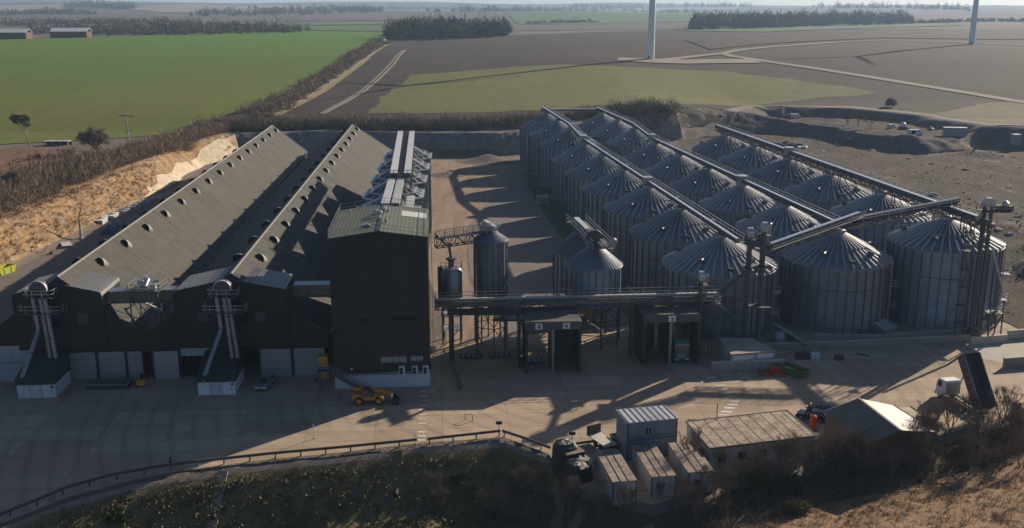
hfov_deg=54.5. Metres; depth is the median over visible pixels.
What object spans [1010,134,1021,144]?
portable toilet
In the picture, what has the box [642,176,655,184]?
drive box
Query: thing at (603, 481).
bare sapling
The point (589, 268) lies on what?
hopper bin
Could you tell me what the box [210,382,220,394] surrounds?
door
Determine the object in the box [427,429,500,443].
guard rail
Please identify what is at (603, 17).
green field
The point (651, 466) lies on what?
site container
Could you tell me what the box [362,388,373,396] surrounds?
cab window
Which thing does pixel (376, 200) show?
hopper bin
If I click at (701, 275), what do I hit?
bucket elevator
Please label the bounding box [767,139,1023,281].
rubble
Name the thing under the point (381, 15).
pale field
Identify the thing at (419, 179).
hopper bin
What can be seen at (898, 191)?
overhead conveyor
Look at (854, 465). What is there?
evergreen bush
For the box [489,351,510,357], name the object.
grid pit
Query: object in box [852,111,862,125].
thin tree
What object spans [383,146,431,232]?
hopper bin
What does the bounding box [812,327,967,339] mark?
retaining wall
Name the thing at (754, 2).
sky
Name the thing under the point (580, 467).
sheeted stack
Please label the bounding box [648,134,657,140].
drive box
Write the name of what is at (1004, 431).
bare sapling
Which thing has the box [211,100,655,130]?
back hedge
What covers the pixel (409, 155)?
covered conveyor
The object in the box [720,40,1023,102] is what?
farm track
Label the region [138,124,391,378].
grain warehouse
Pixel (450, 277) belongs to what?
dust tank
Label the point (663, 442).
door
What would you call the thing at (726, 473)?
bare sapling
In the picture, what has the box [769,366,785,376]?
loader bucket
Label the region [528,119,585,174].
grain silo
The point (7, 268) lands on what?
skip
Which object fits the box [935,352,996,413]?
tipper lorry
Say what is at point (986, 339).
retaining wall
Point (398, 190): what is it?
covered conveyor
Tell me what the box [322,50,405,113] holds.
wheel rut
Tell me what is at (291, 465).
gravel strip
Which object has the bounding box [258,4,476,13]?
wood
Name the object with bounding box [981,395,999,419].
bare sapling
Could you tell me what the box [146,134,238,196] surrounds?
white chalk face
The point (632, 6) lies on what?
wood
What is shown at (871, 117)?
thin tree
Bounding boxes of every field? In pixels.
[0,0,1023,48]
[0,5,64,10]
[0,18,203,25]
[0,31,384,143]
[0,149,112,171]
[129,4,375,11]
[210,29,1023,131]
[275,9,504,20]
[290,25,386,30]
[294,21,382,24]
[367,64,876,112]
[509,11,727,23]
[616,7,729,9]
[677,11,767,14]
[691,24,951,31]
[935,100,1023,123]
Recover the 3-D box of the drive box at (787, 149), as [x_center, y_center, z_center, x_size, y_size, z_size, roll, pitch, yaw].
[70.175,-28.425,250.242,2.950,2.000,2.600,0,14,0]
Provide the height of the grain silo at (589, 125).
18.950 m
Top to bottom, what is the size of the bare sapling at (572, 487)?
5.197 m
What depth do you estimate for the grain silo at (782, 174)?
246.27 m
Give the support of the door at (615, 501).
in the site container at (612, 464)
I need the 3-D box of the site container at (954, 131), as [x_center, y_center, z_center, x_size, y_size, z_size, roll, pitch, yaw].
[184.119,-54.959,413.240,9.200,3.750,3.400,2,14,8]
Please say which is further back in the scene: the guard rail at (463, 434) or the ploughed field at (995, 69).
the ploughed field at (995, 69)
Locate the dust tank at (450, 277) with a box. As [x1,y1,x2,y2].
[435,234,462,344]
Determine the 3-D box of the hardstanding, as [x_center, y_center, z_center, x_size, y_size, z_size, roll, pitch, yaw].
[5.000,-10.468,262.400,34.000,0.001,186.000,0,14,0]
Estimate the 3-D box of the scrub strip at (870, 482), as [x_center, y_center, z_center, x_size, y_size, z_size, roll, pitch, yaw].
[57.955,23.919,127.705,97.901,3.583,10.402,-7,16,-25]
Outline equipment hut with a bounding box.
[718,337,775,360]
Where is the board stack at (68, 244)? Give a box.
[60,241,72,248]
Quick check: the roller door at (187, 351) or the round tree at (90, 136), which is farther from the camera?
the round tree at (90, 136)
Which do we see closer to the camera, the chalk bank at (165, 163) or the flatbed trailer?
the flatbed trailer
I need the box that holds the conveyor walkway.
[388,129,412,177]
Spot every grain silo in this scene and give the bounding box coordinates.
[520,112,556,163]
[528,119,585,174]
[539,127,600,187]
[551,142,616,201]
[565,153,638,219]
[576,112,613,135]
[582,167,661,234]
[589,119,631,150]
[603,184,692,266]
[605,127,662,162]
[622,141,676,175]
[627,205,729,292]
[643,153,702,191]
[661,232,781,342]
[668,166,736,210]
[692,133,749,170]
[698,183,779,234]
[717,144,782,181]
[735,202,826,296]
[747,156,822,201]
[777,228,898,333]
[784,172,873,222]
[830,190,932,252]
[886,215,1011,331]
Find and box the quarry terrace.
[781,118,962,146]
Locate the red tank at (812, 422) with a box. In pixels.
[808,414,817,431]
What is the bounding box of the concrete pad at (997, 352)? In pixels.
[969,339,1023,362]
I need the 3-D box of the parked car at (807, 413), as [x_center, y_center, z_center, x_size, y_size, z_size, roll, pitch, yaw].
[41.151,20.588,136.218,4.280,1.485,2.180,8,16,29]
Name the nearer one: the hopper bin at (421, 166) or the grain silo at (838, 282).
the grain silo at (838, 282)
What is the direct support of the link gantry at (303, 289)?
attached to the process tower
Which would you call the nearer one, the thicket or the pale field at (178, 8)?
the thicket
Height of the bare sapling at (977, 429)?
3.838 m
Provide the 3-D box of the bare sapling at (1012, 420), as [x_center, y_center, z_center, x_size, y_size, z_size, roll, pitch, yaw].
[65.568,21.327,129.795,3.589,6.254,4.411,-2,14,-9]
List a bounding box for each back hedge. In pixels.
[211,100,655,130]
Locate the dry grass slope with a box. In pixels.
[740,456,1023,527]
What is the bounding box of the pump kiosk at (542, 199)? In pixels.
[536,195,548,203]
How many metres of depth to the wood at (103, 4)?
3508.91 m
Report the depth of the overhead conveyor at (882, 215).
174.19 m
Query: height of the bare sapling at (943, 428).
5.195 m
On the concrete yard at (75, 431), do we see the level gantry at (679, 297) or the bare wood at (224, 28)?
the level gantry at (679, 297)
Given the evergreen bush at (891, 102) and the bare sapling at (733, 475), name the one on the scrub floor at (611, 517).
the bare sapling at (733, 475)
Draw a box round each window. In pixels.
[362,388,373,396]
[380,355,406,363]
[410,355,423,361]
[645,426,651,434]
[734,354,752,359]
[738,452,746,460]
[757,353,772,358]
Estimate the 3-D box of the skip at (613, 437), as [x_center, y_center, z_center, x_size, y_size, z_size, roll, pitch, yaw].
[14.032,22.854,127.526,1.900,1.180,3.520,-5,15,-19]
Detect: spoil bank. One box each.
[729,111,976,152]
[764,106,1023,149]
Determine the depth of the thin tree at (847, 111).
450.31 m
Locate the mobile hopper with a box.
[314,354,329,382]
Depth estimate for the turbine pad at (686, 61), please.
669.29 m
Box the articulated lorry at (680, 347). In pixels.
[656,322,690,361]
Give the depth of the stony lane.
288.13 m
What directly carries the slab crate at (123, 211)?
on the side yard at (60, 259)
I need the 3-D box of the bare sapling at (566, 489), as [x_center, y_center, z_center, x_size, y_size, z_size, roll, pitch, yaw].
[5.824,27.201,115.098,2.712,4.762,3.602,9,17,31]
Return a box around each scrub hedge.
[0,119,232,217]
[0,139,160,211]
[0,142,103,180]
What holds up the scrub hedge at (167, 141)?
on the chalk bank at (165, 163)
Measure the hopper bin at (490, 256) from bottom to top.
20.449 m
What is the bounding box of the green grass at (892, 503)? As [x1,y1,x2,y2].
[766,462,1021,527]
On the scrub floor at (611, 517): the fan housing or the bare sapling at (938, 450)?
the bare sapling at (938, 450)
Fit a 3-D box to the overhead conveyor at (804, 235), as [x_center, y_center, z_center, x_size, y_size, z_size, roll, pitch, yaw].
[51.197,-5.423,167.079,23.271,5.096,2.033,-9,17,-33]
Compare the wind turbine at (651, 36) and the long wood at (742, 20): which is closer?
the wind turbine at (651, 36)
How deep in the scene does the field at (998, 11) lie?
2382.92 m
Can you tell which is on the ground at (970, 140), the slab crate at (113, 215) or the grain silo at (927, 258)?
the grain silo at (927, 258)
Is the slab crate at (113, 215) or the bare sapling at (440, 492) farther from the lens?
the slab crate at (113, 215)
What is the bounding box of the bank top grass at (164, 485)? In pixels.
[6,444,551,527]
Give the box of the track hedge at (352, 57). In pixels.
[234,39,390,115]
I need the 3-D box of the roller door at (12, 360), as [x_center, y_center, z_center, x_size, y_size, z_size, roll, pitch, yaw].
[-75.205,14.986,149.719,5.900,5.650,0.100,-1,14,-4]
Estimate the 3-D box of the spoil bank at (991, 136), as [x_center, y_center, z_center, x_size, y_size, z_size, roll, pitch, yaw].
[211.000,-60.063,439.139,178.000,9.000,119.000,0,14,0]
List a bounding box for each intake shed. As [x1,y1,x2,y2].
[522,307,581,373]
[632,302,701,365]
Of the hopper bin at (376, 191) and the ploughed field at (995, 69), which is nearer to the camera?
the hopper bin at (376, 191)
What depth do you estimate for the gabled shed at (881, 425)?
124.30 m
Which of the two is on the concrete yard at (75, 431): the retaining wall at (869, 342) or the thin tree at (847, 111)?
the retaining wall at (869, 342)
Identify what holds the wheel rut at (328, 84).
on the hedge track at (331, 85)
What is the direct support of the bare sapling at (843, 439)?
on the scrub floor at (611, 517)
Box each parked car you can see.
[254,374,275,390]
[795,407,825,422]
[806,402,837,409]
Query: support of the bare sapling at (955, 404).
on the ground at (970, 140)
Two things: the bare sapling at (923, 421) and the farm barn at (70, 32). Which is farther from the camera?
the farm barn at (70, 32)
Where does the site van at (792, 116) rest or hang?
on the quarry terrace
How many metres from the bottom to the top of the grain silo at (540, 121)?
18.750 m
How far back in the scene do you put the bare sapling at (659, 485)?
113.55 m
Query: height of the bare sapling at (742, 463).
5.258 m
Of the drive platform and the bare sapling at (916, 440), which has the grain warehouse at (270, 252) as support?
the drive platform
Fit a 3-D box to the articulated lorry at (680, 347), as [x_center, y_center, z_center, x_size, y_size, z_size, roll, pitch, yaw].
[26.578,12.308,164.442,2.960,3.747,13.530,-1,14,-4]
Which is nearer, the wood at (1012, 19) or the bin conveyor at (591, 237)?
the bin conveyor at (591, 237)
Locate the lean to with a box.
[899,406,945,448]
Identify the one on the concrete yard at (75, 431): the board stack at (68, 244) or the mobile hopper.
the mobile hopper
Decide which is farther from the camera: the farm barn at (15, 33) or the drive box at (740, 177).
the farm barn at (15, 33)
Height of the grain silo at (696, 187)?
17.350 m
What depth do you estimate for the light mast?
244.76 m
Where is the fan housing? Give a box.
[770,330,794,341]
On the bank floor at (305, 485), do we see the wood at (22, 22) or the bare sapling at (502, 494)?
the bare sapling at (502, 494)
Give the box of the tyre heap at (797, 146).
[774,141,807,148]
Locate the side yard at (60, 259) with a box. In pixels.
[0,166,212,324]
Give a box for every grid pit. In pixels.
[461,352,481,358]
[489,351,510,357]
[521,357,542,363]
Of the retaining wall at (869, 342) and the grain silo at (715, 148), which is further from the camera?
the grain silo at (715, 148)
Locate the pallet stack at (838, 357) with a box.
[834,354,843,360]
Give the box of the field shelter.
[43,140,71,145]
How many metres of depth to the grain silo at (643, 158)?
291.45 m
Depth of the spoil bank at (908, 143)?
429.84 m
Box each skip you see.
[0,263,15,275]
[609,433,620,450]
[774,361,810,377]
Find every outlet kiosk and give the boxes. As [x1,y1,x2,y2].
[14,352,71,398]
[196,349,244,396]
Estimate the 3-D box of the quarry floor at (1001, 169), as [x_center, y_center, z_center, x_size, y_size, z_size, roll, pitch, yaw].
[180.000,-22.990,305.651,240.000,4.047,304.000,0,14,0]
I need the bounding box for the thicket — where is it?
[606,95,686,141]
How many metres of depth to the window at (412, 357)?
146.57 m
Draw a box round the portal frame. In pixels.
[447,306,524,367]
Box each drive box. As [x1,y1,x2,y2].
[580,135,589,141]
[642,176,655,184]
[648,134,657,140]
[736,174,750,184]
[784,146,796,155]
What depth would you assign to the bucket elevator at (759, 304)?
161.26 m
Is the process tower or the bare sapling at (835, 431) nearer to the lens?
the bare sapling at (835, 431)
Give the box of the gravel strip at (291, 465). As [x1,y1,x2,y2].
[2,442,547,527]
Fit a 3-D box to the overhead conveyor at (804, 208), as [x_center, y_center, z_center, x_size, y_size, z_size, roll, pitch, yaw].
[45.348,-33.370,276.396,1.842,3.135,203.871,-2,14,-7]
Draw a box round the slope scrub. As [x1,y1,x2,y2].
[758,462,1023,527]
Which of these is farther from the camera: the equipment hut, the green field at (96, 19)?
the green field at (96, 19)
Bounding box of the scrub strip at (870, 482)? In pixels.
[662,426,1023,527]
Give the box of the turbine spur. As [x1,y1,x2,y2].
[654,53,728,60]
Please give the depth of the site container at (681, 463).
117.91 m
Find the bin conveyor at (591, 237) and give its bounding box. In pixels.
[566,214,616,252]
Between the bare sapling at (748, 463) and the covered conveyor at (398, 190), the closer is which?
the bare sapling at (748, 463)
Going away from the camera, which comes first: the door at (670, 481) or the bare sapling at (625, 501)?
the bare sapling at (625, 501)
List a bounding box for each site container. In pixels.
[595,448,636,505]
[632,444,675,496]
[668,441,713,492]
[942,127,967,136]
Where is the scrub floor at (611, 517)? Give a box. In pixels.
[548,420,1023,527]
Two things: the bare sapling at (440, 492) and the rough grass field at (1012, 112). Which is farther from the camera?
the rough grass field at (1012, 112)
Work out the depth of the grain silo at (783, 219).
196.92 m
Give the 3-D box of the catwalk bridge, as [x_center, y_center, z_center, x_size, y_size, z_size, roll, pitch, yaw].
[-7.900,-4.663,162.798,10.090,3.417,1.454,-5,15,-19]
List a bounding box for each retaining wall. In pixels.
[711,359,785,371]
[763,334,970,348]
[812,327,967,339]
[970,334,1007,344]
[1002,356,1023,367]
[1007,329,1023,338]
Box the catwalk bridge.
[434,223,492,248]
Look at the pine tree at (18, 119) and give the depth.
351.37 m
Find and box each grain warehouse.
[0,125,307,381]
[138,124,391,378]
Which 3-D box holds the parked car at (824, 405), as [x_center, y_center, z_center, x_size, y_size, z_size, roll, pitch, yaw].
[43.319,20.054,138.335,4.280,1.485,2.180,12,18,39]
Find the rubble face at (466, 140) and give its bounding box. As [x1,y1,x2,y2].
[233,113,681,154]
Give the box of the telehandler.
[352,386,399,405]
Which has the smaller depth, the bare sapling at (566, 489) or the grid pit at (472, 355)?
the bare sapling at (566, 489)
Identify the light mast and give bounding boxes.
[78,208,84,238]
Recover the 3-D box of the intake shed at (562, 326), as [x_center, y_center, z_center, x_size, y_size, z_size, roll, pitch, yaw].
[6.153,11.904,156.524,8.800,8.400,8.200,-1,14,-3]
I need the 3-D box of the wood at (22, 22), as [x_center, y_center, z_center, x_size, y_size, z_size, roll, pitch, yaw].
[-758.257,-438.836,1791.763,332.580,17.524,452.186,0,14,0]
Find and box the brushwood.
[690,438,1021,527]
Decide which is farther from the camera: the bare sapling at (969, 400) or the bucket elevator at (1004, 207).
the bucket elevator at (1004, 207)
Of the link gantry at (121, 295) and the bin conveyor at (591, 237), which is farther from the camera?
the bin conveyor at (591, 237)
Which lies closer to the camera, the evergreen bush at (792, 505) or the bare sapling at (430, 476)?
the evergreen bush at (792, 505)
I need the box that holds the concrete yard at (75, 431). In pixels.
[0,321,1023,523]
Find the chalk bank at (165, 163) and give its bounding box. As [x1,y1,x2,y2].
[0,132,237,265]
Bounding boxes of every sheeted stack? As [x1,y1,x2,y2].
[551,437,576,469]
[562,455,592,485]
[563,445,584,463]
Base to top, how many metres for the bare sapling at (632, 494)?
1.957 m
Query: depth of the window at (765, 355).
155.26 m
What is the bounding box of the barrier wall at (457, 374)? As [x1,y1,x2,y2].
[453,359,461,389]
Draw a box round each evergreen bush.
[101,507,133,524]
[449,471,464,484]
[735,463,775,489]
[770,468,805,491]
[779,497,811,516]
[814,438,863,480]
[885,97,897,106]
[975,429,1021,460]
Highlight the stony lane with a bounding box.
[429,157,528,341]
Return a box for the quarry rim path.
[719,105,1023,124]
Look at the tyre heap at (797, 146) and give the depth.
414.86 m
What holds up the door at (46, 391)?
in the outlet kiosk at (45, 377)
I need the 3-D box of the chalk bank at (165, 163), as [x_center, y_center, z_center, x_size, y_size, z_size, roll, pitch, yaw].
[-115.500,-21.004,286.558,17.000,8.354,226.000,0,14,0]
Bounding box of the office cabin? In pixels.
[615,405,677,460]
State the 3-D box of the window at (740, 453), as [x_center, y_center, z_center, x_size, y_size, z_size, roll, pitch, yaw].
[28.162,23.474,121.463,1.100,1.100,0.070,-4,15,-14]
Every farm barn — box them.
[0,29,32,38]
[49,28,91,37]
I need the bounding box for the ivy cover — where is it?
[32,452,554,527]
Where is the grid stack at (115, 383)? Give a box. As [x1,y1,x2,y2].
[86,378,132,389]
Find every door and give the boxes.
[0,346,28,381]
[29,385,40,397]
[41,385,52,397]
[181,348,209,355]
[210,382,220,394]
[221,382,232,394]
[613,483,623,505]
[625,482,635,503]
[652,478,662,496]
[660,440,666,454]
[663,477,674,496]
[689,473,700,491]
[701,473,712,491]
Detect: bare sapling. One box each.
[421,468,446,499]
[433,485,450,508]
[471,486,490,512]
[492,483,513,516]
[493,480,506,497]
[509,464,532,492]
[556,482,574,514]
[557,480,578,513]
[562,474,581,499]
[592,469,608,495]
[593,491,610,518]
[612,482,636,513]
[621,491,631,513]
[629,489,637,502]
[655,481,665,498]
[674,427,706,453]
[678,477,692,498]
[687,498,702,520]
[691,479,702,493]
[695,462,710,479]
[695,497,708,520]
[702,465,724,499]
[710,445,732,471]
[716,469,740,504]
[716,497,733,516]
[719,465,736,494]
[725,455,750,491]
[738,438,768,484]
[740,455,755,480]
[771,435,798,467]
[777,442,802,472]
[785,430,815,472]
[803,437,837,472]
[807,428,839,475]
[823,428,850,467]
[825,424,853,450]
[850,421,872,462]
[885,446,907,475]
[897,426,925,463]
[899,410,936,469]
[910,412,934,426]
[915,398,951,423]
[918,411,948,441]
[918,419,940,429]
[924,413,945,443]
[925,440,943,465]
[936,397,965,434]
[938,390,959,421]
[960,391,980,420]
[960,413,1000,452]
[961,427,987,472]
[963,446,983,474]
[969,408,985,433]
[973,405,1011,434]
[975,441,1002,477]
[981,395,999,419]
[983,413,1023,447]
[987,380,1023,419]
[997,404,1023,445]
[1000,396,1019,418]
[1005,408,1023,441]
[1007,405,1023,444]
[1015,430,1023,467]
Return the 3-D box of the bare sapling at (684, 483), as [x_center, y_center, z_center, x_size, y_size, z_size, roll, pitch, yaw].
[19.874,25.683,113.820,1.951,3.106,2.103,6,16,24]
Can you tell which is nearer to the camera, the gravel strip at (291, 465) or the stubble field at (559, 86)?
the gravel strip at (291, 465)
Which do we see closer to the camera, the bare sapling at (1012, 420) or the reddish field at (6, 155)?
the bare sapling at (1012, 420)
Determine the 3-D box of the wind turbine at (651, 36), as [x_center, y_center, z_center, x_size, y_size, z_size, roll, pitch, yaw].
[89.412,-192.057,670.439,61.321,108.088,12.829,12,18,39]
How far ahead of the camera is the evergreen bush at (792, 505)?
112.33 m
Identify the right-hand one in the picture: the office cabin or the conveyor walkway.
the office cabin
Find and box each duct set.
[16,280,69,384]
[201,279,249,382]
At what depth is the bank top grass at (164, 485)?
121.62 m
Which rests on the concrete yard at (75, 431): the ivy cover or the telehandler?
the telehandler
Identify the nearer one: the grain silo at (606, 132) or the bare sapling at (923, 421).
the bare sapling at (923, 421)
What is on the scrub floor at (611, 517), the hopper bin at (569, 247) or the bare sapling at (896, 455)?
the bare sapling at (896, 455)
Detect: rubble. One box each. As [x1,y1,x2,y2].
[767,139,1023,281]
[773,138,1022,314]
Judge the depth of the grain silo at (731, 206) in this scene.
219.77 m
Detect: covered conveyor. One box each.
[381,178,395,204]
[390,131,402,180]
[391,178,403,205]
[404,131,414,199]
[406,196,414,207]
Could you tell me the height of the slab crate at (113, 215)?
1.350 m
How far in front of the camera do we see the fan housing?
166.83 m
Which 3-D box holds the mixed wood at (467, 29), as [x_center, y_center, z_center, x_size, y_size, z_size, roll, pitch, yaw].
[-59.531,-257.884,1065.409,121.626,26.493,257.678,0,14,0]
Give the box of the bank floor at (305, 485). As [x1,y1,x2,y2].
[17,447,583,527]
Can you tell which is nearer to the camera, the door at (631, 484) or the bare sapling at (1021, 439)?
the door at (631, 484)
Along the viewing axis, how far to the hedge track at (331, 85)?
532.50 m
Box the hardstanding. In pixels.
[466,175,628,334]
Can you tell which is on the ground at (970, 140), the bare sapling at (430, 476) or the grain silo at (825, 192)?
the grain silo at (825, 192)
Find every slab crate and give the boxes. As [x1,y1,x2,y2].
[94,216,107,224]
[103,212,118,219]
[115,208,129,215]
[127,203,140,210]
[138,199,151,205]
[150,194,162,201]
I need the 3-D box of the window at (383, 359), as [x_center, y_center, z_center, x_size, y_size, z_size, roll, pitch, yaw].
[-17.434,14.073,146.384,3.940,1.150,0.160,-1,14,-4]
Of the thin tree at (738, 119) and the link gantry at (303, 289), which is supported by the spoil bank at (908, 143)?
the thin tree at (738, 119)
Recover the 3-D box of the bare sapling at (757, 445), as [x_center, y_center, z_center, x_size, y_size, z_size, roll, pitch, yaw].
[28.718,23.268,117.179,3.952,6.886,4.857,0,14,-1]
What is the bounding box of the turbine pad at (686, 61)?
[617,57,760,63]
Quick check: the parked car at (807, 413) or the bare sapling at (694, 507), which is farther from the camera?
the parked car at (807, 413)
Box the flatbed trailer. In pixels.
[587,423,617,449]
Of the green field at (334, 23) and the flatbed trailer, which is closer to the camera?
the flatbed trailer
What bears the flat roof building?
on the concrete yard at (75, 431)
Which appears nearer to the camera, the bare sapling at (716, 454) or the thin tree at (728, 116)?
the bare sapling at (716, 454)
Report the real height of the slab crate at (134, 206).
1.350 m
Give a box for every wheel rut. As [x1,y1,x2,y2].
[276,47,381,113]
[321,50,402,112]
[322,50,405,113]
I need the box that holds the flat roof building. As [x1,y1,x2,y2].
[685,403,816,470]
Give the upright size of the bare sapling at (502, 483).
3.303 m
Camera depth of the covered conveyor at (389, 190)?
172.54 m
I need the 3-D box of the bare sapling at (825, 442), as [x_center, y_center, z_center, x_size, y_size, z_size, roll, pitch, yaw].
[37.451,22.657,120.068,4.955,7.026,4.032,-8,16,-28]
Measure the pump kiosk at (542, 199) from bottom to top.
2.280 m
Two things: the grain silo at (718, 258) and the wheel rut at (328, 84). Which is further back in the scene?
the wheel rut at (328, 84)
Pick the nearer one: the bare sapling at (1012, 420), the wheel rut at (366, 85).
the bare sapling at (1012, 420)
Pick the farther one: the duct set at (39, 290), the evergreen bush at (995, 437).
the duct set at (39, 290)
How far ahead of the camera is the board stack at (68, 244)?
236.92 m
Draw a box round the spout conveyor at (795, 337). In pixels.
[773,323,808,345]
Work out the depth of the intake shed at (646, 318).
158.40 m
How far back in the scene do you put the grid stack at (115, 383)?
147.43 m
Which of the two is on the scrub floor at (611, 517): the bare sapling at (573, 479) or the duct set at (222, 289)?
the bare sapling at (573, 479)
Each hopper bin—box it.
[356,195,421,207]
[362,179,424,207]
[370,168,427,208]
[377,157,429,243]
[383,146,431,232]
[473,219,507,345]
[552,231,603,330]
[565,245,622,349]
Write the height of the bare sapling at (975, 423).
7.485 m
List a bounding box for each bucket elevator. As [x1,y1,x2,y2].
[690,271,742,356]
[719,227,757,337]
[738,222,772,341]
[953,197,1013,335]
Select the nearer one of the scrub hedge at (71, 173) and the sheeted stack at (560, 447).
the sheeted stack at (560, 447)
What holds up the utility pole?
on the ground at (970, 140)
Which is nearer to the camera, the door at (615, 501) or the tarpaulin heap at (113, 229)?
the door at (615, 501)
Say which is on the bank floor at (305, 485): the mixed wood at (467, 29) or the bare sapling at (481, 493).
the bare sapling at (481, 493)
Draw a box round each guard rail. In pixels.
[0,438,416,516]
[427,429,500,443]
[502,430,550,449]
[575,440,594,444]
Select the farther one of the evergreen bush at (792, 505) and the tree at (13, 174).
the tree at (13, 174)
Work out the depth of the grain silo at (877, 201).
197.68 m
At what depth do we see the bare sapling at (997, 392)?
134.40 m
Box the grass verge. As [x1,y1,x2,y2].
[527,172,633,317]
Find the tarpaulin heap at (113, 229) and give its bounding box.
[98,222,125,235]
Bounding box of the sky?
[98,0,1023,5]
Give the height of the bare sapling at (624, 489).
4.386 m
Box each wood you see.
[0,6,96,14]
[0,16,187,25]
[21,16,310,35]
[62,0,136,8]
[120,18,287,33]
[189,3,383,16]
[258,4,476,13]
[382,14,513,38]
[410,13,510,37]
[426,4,689,12]
[524,17,598,23]
[573,0,751,8]
[687,6,914,29]
[812,0,970,10]
[910,17,1023,23]
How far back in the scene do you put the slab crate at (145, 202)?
287.72 m
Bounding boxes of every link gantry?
[108,286,178,303]
[293,281,330,297]
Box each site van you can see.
[781,114,801,118]
[907,129,923,135]
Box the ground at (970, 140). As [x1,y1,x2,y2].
[0,2,1023,527]
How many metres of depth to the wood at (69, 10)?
2530.22 m
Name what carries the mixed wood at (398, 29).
on the ploughed field at (995, 69)
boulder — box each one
[844,137,853,140]
[929,192,937,196]
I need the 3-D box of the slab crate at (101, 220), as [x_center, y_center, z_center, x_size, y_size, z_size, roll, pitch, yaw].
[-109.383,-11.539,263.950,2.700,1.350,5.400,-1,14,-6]
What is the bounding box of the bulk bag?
[810,352,820,359]
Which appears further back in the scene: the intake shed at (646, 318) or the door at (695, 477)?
the intake shed at (646, 318)
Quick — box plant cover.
[873,317,897,333]
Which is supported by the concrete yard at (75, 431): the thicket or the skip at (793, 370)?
the skip at (793, 370)
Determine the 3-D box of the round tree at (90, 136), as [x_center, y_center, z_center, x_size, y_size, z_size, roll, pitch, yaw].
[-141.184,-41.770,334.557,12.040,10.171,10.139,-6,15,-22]
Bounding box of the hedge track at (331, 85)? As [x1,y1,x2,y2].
[265,44,388,114]
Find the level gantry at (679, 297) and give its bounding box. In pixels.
[434,286,717,360]
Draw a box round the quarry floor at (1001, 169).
[671,135,1023,328]
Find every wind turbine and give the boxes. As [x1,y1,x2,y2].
[647,0,655,58]
[967,0,978,44]
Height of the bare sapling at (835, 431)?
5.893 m
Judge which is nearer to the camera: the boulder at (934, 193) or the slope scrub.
the slope scrub
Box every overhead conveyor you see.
[541,105,744,242]
[541,107,599,110]
[597,106,839,221]
[715,123,997,243]
[765,210,865,255]
[844,196,964,230]
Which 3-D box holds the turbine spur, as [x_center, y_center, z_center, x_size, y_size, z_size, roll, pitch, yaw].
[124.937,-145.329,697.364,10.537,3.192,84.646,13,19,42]
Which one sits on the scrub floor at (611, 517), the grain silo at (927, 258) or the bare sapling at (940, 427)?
the bare sapling at (940, 427)
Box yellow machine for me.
[136,373,147,386]
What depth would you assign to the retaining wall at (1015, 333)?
169.95 m
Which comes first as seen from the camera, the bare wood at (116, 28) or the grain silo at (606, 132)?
the grain silo at (606, 132)
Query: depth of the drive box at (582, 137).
297.37 m
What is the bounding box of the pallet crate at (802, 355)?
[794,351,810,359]
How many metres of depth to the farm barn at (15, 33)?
956.82 m
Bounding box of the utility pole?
[119,115,132,141]
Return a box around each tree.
[0,170,24,185]
[9,113,30,146]
[74,127,110,151]
[723,114,730,127]
[736,114,747,128]
[845,110,854,124]
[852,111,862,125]
[862,113,875,128]
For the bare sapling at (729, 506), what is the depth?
111.47 m
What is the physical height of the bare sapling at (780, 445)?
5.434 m
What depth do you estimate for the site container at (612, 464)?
115.33 m
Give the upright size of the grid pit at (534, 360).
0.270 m
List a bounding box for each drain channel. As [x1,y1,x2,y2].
[207,470,227,527]
[390,451,402,507]
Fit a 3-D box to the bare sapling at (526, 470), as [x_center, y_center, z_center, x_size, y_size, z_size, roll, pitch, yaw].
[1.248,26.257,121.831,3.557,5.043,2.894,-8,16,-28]
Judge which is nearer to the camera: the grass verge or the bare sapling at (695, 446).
the bare sapling at (695, 446)
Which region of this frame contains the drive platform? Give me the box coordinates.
[127,275,168,325]
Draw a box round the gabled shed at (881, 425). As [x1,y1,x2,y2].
[823,397,936,470]
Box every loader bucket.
[757,368,771,376]
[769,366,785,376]
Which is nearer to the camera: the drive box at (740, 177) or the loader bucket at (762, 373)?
the loader bucket at (762, 373)
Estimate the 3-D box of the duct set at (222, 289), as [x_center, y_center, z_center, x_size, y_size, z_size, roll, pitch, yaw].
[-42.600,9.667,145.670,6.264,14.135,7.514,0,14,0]
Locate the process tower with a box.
[317,197,433,393]
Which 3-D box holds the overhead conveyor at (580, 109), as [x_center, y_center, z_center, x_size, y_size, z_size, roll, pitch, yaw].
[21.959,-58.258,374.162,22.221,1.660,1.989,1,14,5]

